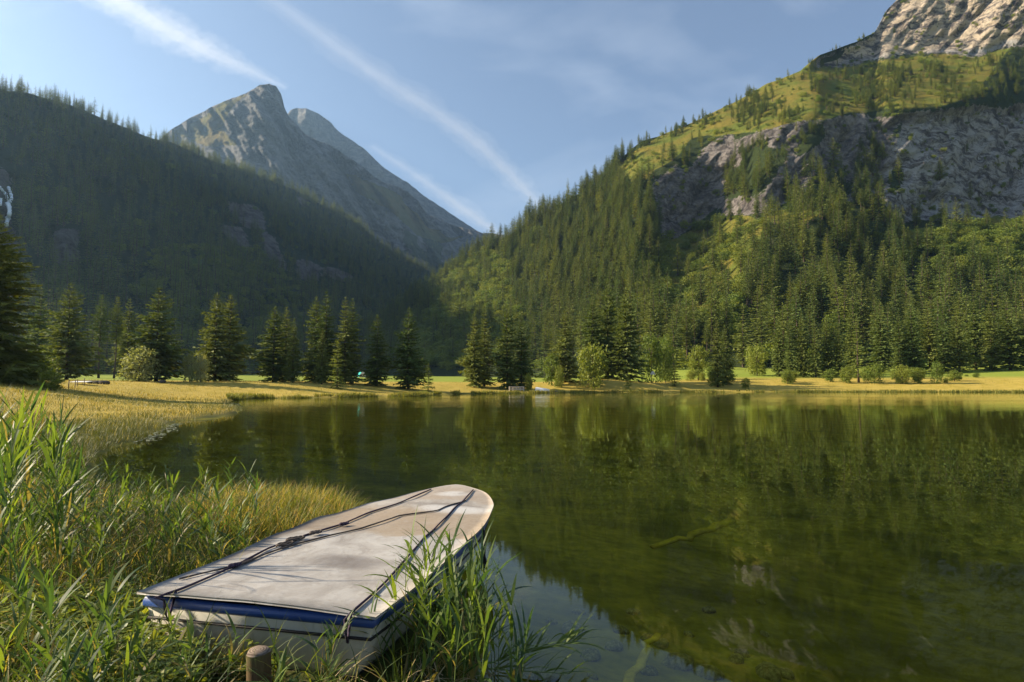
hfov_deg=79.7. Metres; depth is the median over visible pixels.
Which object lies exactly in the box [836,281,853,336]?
spruce tree
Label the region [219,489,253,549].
reed plant
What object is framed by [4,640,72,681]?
reed plant
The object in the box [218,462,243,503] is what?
reed plant
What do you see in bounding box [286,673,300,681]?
reed plant
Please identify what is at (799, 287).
spruce tree
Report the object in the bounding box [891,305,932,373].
spruce tree
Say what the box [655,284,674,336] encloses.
spruce tree
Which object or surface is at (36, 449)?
reed plant
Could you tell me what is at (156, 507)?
reed plant
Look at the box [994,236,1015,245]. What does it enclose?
broadleaf tree
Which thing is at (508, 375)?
spruce tree
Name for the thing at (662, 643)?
submerged stone
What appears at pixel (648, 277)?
spruce tree
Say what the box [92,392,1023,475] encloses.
lake water
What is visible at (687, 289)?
broadleaf tree
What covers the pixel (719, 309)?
broadleaf tree
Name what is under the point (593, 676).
submerged stone
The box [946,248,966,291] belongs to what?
spruce tree
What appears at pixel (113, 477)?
reed plant
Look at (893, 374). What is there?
broadleaf tree
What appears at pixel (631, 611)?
submerged stone
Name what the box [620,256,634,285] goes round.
spruce tree
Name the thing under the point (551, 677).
submerged stone
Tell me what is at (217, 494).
reed plant
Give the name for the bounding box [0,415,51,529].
reed plant
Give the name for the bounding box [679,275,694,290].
broadleaf tree
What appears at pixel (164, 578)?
bank grass
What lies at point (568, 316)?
spruce tree
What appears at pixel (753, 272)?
spruce tree
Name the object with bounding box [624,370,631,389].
spruce tree
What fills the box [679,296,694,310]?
broadleaf tree
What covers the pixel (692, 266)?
broadleaf tree
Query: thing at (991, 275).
spruce tree
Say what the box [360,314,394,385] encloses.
spruce tree
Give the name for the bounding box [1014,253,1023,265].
broadleaf tree
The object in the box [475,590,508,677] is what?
reed plant
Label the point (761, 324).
spruce tree
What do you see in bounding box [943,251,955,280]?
spruce tree
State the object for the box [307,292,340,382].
spruce tree
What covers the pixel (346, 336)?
spruce tree
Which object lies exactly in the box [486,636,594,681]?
reed plant
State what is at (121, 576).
reed plant
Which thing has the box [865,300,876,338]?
spruce tree
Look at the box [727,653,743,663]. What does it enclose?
submerged stone
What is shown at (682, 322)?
spruce tree
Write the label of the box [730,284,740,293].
broadleaf tree
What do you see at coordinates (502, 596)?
reed plant
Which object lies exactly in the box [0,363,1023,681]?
ground
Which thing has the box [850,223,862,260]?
spruce tree
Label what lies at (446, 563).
reed plant
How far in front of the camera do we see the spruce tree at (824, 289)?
375.05 m
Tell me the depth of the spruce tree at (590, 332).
186.24 m
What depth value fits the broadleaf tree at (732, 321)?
354.66 m
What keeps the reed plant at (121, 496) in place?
on the ground at (854, 573)
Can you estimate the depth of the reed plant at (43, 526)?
6.14 m
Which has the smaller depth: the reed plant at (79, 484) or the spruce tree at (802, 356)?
the reed plant at (79, 484)
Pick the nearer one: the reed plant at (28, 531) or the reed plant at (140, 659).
the reed plant at (140, 659)
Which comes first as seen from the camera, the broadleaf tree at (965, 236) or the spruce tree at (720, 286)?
the spruce tree at (720, 286)
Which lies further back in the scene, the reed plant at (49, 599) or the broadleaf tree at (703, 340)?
the broadleaf tree at (703, 340)
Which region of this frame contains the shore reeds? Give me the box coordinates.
[225,388,1023,399]
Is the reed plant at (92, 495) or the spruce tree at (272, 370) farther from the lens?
the spruce tree at (272, 370)
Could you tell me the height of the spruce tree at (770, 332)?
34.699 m
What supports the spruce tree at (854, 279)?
on the hillside at (988, 135)
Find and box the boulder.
[98,380,109,384]
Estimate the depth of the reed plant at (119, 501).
5.87 m
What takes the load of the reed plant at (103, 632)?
on the ground at (854, 573)
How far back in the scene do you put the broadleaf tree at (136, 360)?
107.11 m
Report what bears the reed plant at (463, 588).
on the ground at (854, 573)
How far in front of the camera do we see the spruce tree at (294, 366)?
125.81 m
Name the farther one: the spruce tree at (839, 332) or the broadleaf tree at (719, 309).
the broadleaf tree at (719, 309)
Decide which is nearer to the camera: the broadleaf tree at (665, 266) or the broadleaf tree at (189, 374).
the broadleaf tree at (189, 374)
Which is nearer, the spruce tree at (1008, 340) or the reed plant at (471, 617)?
the reed plant at (471, 617)
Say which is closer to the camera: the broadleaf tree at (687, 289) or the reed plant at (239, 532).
the reed plant at (239, 532)
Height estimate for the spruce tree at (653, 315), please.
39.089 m
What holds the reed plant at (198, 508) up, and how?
on the ground at (854, 573)
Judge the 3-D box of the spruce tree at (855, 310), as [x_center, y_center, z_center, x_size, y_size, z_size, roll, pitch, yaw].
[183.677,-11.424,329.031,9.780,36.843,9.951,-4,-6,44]
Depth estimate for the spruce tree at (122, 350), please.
154.79 m
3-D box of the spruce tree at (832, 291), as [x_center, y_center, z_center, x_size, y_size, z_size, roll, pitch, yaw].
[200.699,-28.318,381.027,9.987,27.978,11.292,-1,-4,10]
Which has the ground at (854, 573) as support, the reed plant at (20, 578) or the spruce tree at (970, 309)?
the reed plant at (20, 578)
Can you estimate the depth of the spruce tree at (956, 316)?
324.69 m
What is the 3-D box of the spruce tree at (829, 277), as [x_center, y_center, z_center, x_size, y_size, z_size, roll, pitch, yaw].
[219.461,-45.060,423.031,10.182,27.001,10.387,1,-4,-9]
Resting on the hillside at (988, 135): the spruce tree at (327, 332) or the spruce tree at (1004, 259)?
the spruce tree at (1004, 259)
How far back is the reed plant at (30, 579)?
4.29 m
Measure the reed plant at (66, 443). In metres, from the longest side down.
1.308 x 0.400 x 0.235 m
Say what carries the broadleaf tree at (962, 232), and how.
on the hillside at (988, 135)
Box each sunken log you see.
[623,633,661,681]
[649,518,735,548]
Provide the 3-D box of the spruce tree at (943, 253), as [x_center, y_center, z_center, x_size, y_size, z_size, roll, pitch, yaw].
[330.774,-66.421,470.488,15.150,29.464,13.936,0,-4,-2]
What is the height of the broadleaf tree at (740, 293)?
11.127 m
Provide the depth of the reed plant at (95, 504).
7.14 m
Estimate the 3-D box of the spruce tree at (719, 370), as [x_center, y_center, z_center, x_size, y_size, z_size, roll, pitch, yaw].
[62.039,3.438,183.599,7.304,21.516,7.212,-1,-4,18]
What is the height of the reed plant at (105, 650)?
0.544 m
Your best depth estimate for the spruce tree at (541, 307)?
520.02 m
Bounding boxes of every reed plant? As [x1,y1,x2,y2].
[0,369,15,519]
[0,381,49,563]
[0,388,40,544]
[0,391,28,511]
[0,403,47,502]
[0,407,44,599]
[0,414,24,479]
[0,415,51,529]
[0,417,13,535]
[0,431,26,565]
[0,448,41,593]
[0,456,39,570]
[0,463,46,583]
[0,534,53,591]
[0,550,36,676]
[0,600,65,681]
[0,620,22,681]
[1,569,48,657]
[2,400,29,441]
[3,456,40,541]
[4,402,35,531]
[4,417,42,528]
[4,444,34,525]
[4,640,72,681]
[7,392,60,577]
[7,415,101,590]
[8,615,73,681]
[8,632,85,681]
[12,504,53,573]
[13,571,40,623]
[15,500,45,545]
[15,571,84,651]
[16,458,68,563]
[16,522,53,585]
[17,624,91,681]
[18,517,52,549]
[19,555,78,644]
[20,445,40,516]
[20,499,36,549]
[23,414,98,570]
[24,395,88,544]
[24,450,66,534]
[25,466,44,507]
[25,627,114,681]
[26,565,92,681]
[28,564,65,633]
[30,389,47,507]
[30,613,90,681]
[31,568,77,615]
[32,473,57,526]
[32,504,67,570]
[34,399,60,502]
[34,436,60,524]
[34,441,65,545]
[34,491,50,552]
[34,503,53,555]
[35,425,94,526]
[35,462,64,551]
[36,495,70,534]
[37,459,83,577]
[38,435,66,525]
[38,444,88,561]
[39,433,111,576]
[39,438,106,521]
[39,504,82,561]
[40,413,75,531]
[40,415,63,525]
[41,484,82,522]
[42,438,97,588]
[42,504,59,563]
[44,618,74,672]
[45,486,91,576]
[46,401,69,492]
[46,410,56,474]
[48,513,87,556]
[49,593,123,679]
[52,641,111,676]
[54,421,85,499]
[55,519,125,618]
[56,479,79,532]
[56,534,84,602]
[58,422,76,479]
[58,626,114,681]
[60,499,97,585]
[62,589,147,653]
[63,641,112,681]
[64,485,104,551]
[67,477,106,530]
[69,466,91,518]
[70,527,124,585]
[71,654,124,681]
[73,456,88,510]
[73,516,120,580]
[76,503,87,552]
[78,469,90,506]
[78,518,129,564]
[81,474,103,542]
[81,476,109,519]
[81,513,110,597]
[82,507,107,544]
[83,506,108,538]
[85,557,133,681]
[86,487,132,559]
[88,590,131,677]
[92,500,101,537]
[93,507,111,553]
[93,563,148,644]
[93,631,114,681]
[97,504,134,538]
[98,493,123,522]
[98,622,128,660]
[100,540,154,596]
[101,457,120,511]
[101,496,123,536]
[101,536,143,579]
[107,470,129,542]
[107,652,176,680]
[108,466,118,508]
[108,510,139,565]
[109,497,147,553]
[112,507,135,558]
[113,638,186,668]
[114,461,132,527]
[114,475,163,528]
[120,471,153,547]
[120,481,137,544]
[120,607,167,681]
[122,637,175,679]
[124,614,148,681]
[127,495,146,531]
[128,487,181,546]
[135,479,166,545]
[137,472,157,522]
[140,465,160,500]
[140,471,164,520]
[141,475,164,538]
[141,502,155,530]
[142,523,159,577]
[142,646,216,681]
[155,488,203,536]
[155,492,189,529]
[155,495,175,564]
[159,601,193,669]
[160,495,195,569]
[161,465,180,527]
[161,471,180,538]
[161,514,189,574]
[161,639,186,679]
[163,496,208,570]
[167,501,193,552]
[167,609,207,680]
[168,470,184,524]
[170,633,238,673]
[173,522,215,568]
[182,526,223,562]
[183,463,215,498]
[183,510,211,566]
[184,476,203,541]
[184,514,224,563]
[188,465,223,508]
[188,491,211,517]
[189,513,203,551]
[190,478,219,560]
[191,486,199,518]
[193,462,217,508]
[194,472,221,535]
[197,490,214,532]
[199,630,231,681]
[203,476,235,545]
[206,493,236,553]
[207,511,232,550]
[209,530,234,557]
[210,475,237,559]
[211,620,263,681]
[212,512,253,555]
[214,457,239,499]
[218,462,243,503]
[218,514,250,556]
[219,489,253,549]
[220,496,262,545]
[220,526,249,554]
[220,647,300,681]
[221,495,236,540]
[224,609,249,681]
[234,528,248,549]
[235,475,258,513]
[235,493,249,526]
[236,476,271,513]
[238,460,265,505]
[239,494,263,536]
[245,469,267,528]
[261,640,293,681]
[280,664,340,681]
[286,655,351,681]
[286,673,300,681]
[293,627,362,681]
[313,622,346,681]
[315,609,361,681]
[334,577,405,681]
[354,562,414,679]
[365,527,435,680]
[374,587,421,674]
[388,534,451,664]
[392,523,459,672]
[393,519,459,647]
[394,539,472,681]
[394,568,443,678]
[398,553,452,680]
[399,564,447,667]
[402,590,451,681]
[404,506,427,655]
[406,544,455,629]
[416,559,467,670]
[417,522,464,658]
[418,595,501,681]
[419,577,443,664]
[420,567,466,681]
[425,560,474,674]
[427,552,489,681]
[427,597,478,681]
[431,528,472,637]
[434,511,487,639]
[434,576,473,681]
[439,528,501,681]
[440,598,494,672]
[442,527,500,641]
[451,579,500,681]
[452,603,471,681]
[453,585,484,658]
[456,547,479,646]
[458,519,506,661]
[458,549,479,644]
[462,600,500,660]
[463,615,614,671]
[464,554,483,681]
[470,556,486,647]
[470,565,499,681]
[473,531,506,681]
[474,557,530,642]
[474,590,506,680]
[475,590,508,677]
[476,586,519,681]
[482,535,521,659]
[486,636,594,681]
[491,574,516,681]
[503,618,528,681]
[513,601,538,681]
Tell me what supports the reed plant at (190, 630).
on the ground at (854, 573)
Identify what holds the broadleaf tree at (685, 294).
on the hillside at (988, 135)
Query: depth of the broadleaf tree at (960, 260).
478.80 m
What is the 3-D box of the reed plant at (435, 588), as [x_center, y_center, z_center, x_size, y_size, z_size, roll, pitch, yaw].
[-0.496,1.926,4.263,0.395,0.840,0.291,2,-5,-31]
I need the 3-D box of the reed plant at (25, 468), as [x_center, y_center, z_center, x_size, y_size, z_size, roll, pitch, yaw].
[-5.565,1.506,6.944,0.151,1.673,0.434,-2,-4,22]
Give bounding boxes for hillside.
[0,91,433,373]
[368,0,1023,377]
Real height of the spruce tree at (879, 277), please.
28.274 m
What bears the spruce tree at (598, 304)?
on the hillside at (988, 135)
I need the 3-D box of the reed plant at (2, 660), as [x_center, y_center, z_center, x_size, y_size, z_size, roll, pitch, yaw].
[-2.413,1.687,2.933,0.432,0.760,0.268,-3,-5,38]
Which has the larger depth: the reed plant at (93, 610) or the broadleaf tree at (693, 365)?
the broadleaf tree at (693, 365)
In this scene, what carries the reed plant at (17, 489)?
on the ground at (854, 573)
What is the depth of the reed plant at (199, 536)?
6.32 m
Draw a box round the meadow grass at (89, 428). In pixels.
[0,378,1019,494]
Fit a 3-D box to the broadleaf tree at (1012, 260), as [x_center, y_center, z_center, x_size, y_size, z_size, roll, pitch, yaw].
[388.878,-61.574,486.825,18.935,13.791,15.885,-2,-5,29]
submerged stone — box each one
[523,672,534,680]
[529,668,539,676]
[536,665,559,681]
[562,620,584,636]
[571,608,585,614]
[580,647,600,661]
[587,672,597,679]
[588,612,600,619]
[604,639,622,651]
[612,624,629,633]
[626,608,639,614]
[640,633,653,640]
[640,665,657,675]
[653,638,668,648]
[661,652,693,670]
[693,664,724,680]
[702,606,715,613]
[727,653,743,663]
[734,648,749,657]
[755,661,781,681]
[780,667,793,679]
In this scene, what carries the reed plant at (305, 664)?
on the ground at (854, 573)
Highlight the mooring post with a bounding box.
[246,645,271,681]
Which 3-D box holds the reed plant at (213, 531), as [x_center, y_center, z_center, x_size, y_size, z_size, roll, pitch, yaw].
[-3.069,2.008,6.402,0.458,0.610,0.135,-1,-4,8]
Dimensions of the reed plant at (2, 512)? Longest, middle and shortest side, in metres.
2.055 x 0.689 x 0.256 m
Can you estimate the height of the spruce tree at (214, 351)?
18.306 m
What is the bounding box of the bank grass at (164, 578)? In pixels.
[0,470,491,681]
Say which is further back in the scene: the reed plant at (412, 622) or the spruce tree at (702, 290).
the spruce tree at (702, 290)
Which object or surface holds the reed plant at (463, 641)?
on the ground at (854, 573)
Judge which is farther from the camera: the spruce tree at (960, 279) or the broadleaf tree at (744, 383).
the spruce tree at (960, 279)
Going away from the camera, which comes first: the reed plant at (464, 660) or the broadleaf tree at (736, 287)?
the reed plant at (464, 660)
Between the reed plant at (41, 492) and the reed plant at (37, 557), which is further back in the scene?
the reed plant at (41, 492)
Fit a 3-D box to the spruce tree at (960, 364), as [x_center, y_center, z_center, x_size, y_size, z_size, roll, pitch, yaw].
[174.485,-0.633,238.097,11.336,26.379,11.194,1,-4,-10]
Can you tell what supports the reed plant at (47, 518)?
on the ground at (854, 573)
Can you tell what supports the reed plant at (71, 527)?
on the ground at (854, 573)
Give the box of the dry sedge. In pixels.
[169,475,374,544]
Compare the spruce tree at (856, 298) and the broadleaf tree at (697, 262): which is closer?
the spruce tree at (856, 298)
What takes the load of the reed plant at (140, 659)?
on the ground at (854, 573)
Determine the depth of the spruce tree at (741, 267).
443.26 m
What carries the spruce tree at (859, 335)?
on the hillside at (988, 135)
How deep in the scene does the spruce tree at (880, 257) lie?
456.96 m
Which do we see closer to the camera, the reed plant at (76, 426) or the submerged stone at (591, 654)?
the submerged stone at (591, 654)
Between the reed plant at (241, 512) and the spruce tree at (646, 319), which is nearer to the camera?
the reed plant at (241, 512)
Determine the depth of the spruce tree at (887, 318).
302.90 m
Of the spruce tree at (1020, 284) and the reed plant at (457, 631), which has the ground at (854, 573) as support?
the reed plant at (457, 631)
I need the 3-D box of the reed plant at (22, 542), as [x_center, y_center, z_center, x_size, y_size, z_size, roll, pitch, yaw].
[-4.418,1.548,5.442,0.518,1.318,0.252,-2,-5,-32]
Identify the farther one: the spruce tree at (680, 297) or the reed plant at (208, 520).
the spruce tree at (680, 297)
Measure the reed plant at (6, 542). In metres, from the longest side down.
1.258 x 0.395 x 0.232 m
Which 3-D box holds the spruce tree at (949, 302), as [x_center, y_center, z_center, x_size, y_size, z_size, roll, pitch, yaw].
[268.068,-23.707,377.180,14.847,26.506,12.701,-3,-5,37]
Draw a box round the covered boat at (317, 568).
[137,484,493,681]
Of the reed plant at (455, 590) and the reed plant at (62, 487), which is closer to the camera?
the reed plant at (455, 590)
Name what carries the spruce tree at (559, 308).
on the hillside at (988, 135)
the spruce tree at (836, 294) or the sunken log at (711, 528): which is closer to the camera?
the sunken log at (711, 528)
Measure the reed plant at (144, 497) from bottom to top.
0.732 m
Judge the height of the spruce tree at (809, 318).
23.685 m
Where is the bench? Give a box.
[509,386,523,390]
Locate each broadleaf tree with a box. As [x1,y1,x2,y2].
[22,346,60,380]
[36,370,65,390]
[113,346,161,381]
[181,352,197,381]
[194,353,209,381]
[447,349,459,361]
[490,330,501,343]
[523,373,532,390]
[542,352,559,384]
[554,365,564,387]
[575,342,610,388]
[639,332,663,382]
[644,260,655,269]
[656,264,671,274]
[656,334,675,382]
[677,360,688,367]
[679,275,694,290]
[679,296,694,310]
[682,285,697,298]
[684,262,697,274]
[684,290,698,304]
[684,370,695,380]
[686,271,698,282]
[687,251,700,263]
[687,343,711,379]
[691,259,704,269]
[693,304,710,323]
[698,371,704,380]
[700,331,710,344]
[701,252,714,265]
[706,370,714,384]
[707,247,722,259]
[710,304,725,317]
[716,248,728,257]
[718,315,736,331]
[720,311,743,326]
[721,328,738,344]
[722,292,744,304]
[723,293,741,305]
[723,300,738,312]
[725,243,741,258]
[726,322,745,339]
[729,300,737,315]
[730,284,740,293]
[733,277,744,291]
[733,336,749,349]
[735,289,746,304]
[736,249,753,263]
[741,378,750,388]
[745,345,767,375]
[780,304,794,319]
[780,369,793,383]
[791,371,798,381]
[817,323,834,337]
[820,312,845,333]
[824,368,836,381]
[833,333,858,348]
[839,366,854,383]
[861,363,885,383]
[889,369,896,379]
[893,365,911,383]
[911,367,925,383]
[913,242,932,256]
[922,241,936,249]
[928,255,947,268]
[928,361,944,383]
[933,227,947,232]
[944,370,962,380]
[950,246,960,256]
[955,233,976,244]
[955,255,967,264]
[958,226,975,236]
[959,239,970,250]
[966,229,984,237]
[970,221,985,229]
[979,245,993,251]
[989,254,1016,267]
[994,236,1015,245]
[995,234,1016,242]
[1009,263,1021,274]
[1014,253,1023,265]
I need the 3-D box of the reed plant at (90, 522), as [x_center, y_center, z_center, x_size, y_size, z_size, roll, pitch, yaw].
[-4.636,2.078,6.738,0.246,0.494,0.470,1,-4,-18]
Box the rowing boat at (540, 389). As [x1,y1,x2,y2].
[535,387,549,390]
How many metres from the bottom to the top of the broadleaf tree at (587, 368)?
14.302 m
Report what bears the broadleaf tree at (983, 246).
on the hillside at (988, 135)
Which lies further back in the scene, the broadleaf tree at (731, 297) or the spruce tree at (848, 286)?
the broadleaf tree at (731, 297)
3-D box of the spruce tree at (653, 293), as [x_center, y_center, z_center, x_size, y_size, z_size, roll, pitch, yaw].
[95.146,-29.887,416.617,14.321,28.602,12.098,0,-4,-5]
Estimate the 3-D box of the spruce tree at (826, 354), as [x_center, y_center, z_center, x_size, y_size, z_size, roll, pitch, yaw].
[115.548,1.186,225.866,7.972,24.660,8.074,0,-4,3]
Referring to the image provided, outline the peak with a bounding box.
[288,108,476,230]
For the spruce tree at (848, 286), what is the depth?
363.11 m
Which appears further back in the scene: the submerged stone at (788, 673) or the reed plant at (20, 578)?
the submerged stone at (788, 673)
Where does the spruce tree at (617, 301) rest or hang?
on the hillside at (988, 135)
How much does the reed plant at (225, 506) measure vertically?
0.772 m
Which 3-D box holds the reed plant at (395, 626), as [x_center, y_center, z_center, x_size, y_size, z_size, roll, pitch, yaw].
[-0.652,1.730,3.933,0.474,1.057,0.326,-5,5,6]
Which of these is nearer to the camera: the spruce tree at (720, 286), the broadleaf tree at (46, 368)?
the broadleaf tree at (46, 368)
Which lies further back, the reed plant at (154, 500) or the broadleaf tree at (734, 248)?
the broadleaf tree at (734, 248)
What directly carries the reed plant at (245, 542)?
on the ground at (854, 573)
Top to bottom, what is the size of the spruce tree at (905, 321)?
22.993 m
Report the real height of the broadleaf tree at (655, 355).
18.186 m
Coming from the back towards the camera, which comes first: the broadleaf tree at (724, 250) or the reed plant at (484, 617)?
the broadleaf tree at (724, 250)
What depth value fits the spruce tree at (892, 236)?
497.46 m
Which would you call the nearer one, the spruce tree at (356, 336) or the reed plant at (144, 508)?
the reed plant at (144, 508)
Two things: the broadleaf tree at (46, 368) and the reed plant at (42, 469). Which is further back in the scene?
the broadleaf tree at (46, 368)
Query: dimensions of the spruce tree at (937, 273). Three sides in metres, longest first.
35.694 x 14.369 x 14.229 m
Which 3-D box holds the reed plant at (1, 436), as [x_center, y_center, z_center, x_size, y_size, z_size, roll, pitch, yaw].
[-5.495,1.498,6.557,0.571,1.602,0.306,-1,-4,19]
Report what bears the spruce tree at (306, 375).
on the ground at (854, 573)
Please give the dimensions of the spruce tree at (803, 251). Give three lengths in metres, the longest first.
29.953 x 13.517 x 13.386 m
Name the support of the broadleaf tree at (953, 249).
on the hillside at (988, 135)
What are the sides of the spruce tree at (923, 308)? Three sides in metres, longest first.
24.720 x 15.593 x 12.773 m
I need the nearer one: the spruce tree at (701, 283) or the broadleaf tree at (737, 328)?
the broadleaf tree at (737, 328)
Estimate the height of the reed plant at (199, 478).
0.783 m
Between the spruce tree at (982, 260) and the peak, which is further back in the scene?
the peak
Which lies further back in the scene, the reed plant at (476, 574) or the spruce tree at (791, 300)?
the spruce tree at (791, 300)
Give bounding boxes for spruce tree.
[0,213,64,386]
[21,284,54,371]
[34,283,106,379]
[87,295,109,377]
[105,299,140,377]
[106,296,126,378]
[121,286,195,380]
[191,293,243,381]
[212,294,257,380]
[247,306,291,381]
[272,307,301,381]
[281,319,305,382]
[297,296,329,381]
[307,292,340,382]
[311,328,331,383]
[322,297,358,383]
[327,341,345,388]
[332,299,365,381]
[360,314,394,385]
[387,308,431,388]
[422,364,434,391]
[456,312,491,387]
[471,307,496,386]
[488,304,523,389]
[510,310,536,387]
[516,320,530,353]
[524,292,531,327]
[533,340,556,377]
[535,296,547,333]
[541,318,550,355]
[543,290,552,320]
[545,309,583,382]
[553,289,563,323]
[560,299,576,338]
[572,312,587,355]
[575,290,613,379]
[582,278,621,379]
[593,265,604,292]
[594,291,603,327]
[605,288,652,382]
[608,307,629,357]
[609,282,622,335]
[614,270,624,302]
[614,309,630,356]
[615,278,636,326]
[619,245,639,275]
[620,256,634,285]
[622,270,635,300]
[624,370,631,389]
[625,271,638,302]
[625,286,638,330]
[630,280,645,329]
[634,312,644,348]
[636,281,654,331]
[636,302,660,362]
[638,287,664,341]
[640,292,656,338]
[641,253,661,294]
[642,265,657,299]
[643,278,658,307]
[651,299,663,338]
[652,273,668,317]
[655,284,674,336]
[656,269,677,317]
[657,297,668,335]
[659,304,670,339]
[667,298,687,354]
[667,358,682,385]
[670,279,690,318]
[673,291,700,345]
[677,303,687,339]
[679,308,698,357]
[681,285,705,340]
[689,300,702,348]
[693,259,707,300]
[695,260,707,303]
[703,283,727,345]
[706,237,717,273]
[708,268,724,302]
[708,318,731,386]
[715,285,734,330]
[718,325,735,384]
[719,297,735,347]
[720,260,736,296]
[729,304,752,366]
[734,239,745,274]
[739,251,755,295]
[740,258,753,304]
[742,215,760,249]
[743,289,771,349]
[745,262,765,300]
[752,268,769,311]
[753,252,765,298]
[754,303,769,344]
[758,290,789,353]
[762,263,784,310]
[763,282,779,316]
[766,255,783,300]
[766,267,788,305]
[770,303,796,357]
[770,317,789,376]
[775,212,790,245]
[779,295,795,345]
[782,202,794,239]
[782,320,800,374]
[784,282,794,317]
[787,212,798,251]
[788,306,797,342]
[789,292,805,336]
[789,311,807,349]
[790,201,810,237]
[791,267,810,319]
[793,314,811,376]
[795,264,821,315]
[796,224,810,261]
[797,203,811,241]
[801,250,825,293]
[801,252,821,290]
[802,304,820,341]
[805,291,819,332]
[805,319,822,377]
[806,325,819,354]
[807,286,820,320]
[811,256,827,300]
[811,264,834,320]
[811,272,823,317]
[815,182,831,218]
[818,311,837,374]
[819,245,846,292]
[823,271,854,327]
[825,260,838,292]
[827,209,838,243]
[827,274,842,307]
[827,280,847,336]
[828,216,850,254]
[828,258,840,292]
[828,320,846,375]
[829,253,842,285]
[829,306,848,358]
[834,198,844,237]
[834,275,855,331]
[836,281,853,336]
[840,252,860,299]
[843,213,860,251]
[843,307,867,373]
[845,287,864,334]
[847,257,863,304]
[848,320,868,381]
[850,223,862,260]
[852,282,871,337]
[852,288,864,318]
[852,316,865,363]
[853,289,859,323]
[855,327,869,364]
[856,208,870,238]
[859,292,871,330]
[862,236,875,275]
[862,279,881,328]
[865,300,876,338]
[866,298,896,371]
[867,295,885,343]
[868,302,892,360]
[871,240,892,283]
[871,303,896,362]
[873,241,889,279]
[875,257,886,292]
[876,276,888,311]
[882,229,898,260]
[883,220,900,254]
[883,286,903,319]
[885,279,904,316]
[886,304,903,341]
[886,321,893,351]
[888,225,899,259]
[888,235,909,265]
[888,248,900,284]
[888,311,915,372]
[889,240,902,275]
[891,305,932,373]
[896,284,914,319]
[896,302,932,356]
[898,239,911,277]
[898,261,918,311]
[898,298,909,324]
[899,261,906,292]
[901,291,918,328]
[902,310,907,343]
[907,255,934,306]
[910,310,935,346]
[913,299,942,371]
[914,257,925,301]
[914,273,928,319]
[915,293,930,327]
[917,290,948,351]
[919,265,938,307]
[921,223,932,261]
[921,263,938,300]
[922,262,953,316]
[927,286,951,336]
[930,235,950,271]
[930,255,944,296]
[930,314,956,371]
[933,298,955,354]
[934,278,943,307]
[941,258,957,292]
[941,273,955,324]
[941,283,955,322]
[942,274,956,309]
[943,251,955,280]
[943,265,954,309]
[943,306,977,371]
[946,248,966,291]
[948,272,974,324]
[950,293,974,344]
[955,288,989,369]
[961,242,977,280]
[961,289,976,329]
[965,239,983,281]
[969,258,989,290]
[969,292,987,348]
[971,267,988,303]
[974,265,996,310]
[974,304,1011,370]
[976,246,992,276]
[977,280,994,322]
[982,270,1003,312]
[984,264,1012,313]
[986,244,1014,285]
[987,310,1001,344]
[991,255,1003,299]
[991,298,1001,319]
[994,285,1011,321]
[995,292,1019,335]
[995,298,1023,369]
[997,265,1012,302]
[997,269,1020,312]
[1000,233,1015,266]
[1000,254,1008,288]
[1003,305,1021,337]
[1008,289,1023,339]
[1010,310,1023,368]
[1011,279,1023,317]
[1016,287,1023,320]
[1017,273,1023,307]
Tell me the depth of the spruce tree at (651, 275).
458.11 m
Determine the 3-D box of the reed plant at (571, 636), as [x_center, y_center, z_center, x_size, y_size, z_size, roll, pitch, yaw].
[0.224,2.144,4.455,1.128,0.300,0.499,0,-4,0]
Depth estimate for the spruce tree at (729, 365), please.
189.53 m
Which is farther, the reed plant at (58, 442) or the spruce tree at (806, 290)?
the spruce tree at (806, 290)
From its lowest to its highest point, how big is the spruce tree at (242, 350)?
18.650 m
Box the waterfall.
[0,186,12,226]
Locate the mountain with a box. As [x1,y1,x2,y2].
[161,84,504,273]
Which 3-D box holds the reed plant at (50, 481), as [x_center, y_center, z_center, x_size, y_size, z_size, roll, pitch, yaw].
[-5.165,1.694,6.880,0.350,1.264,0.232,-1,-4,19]
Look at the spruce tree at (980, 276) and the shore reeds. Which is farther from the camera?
the spruce tree at (980, 276)
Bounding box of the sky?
[0,0,895,234]
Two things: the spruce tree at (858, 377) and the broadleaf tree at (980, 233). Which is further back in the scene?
the broadleaf tree at (980, 233)
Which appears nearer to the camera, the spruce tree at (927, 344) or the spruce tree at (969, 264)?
the spruce tree at (927, 344)
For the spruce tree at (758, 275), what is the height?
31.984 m
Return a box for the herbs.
[0,568,290,681]
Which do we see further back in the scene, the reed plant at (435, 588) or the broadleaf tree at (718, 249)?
the broadleaf tree at (718, 249)
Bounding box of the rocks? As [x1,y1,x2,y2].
[135,423,179,441]
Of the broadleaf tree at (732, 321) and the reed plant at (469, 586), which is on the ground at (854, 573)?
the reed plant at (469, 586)
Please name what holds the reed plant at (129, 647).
on the ground at (854, 573)
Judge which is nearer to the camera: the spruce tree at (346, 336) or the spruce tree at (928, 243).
the spruce tree at (346, 336)

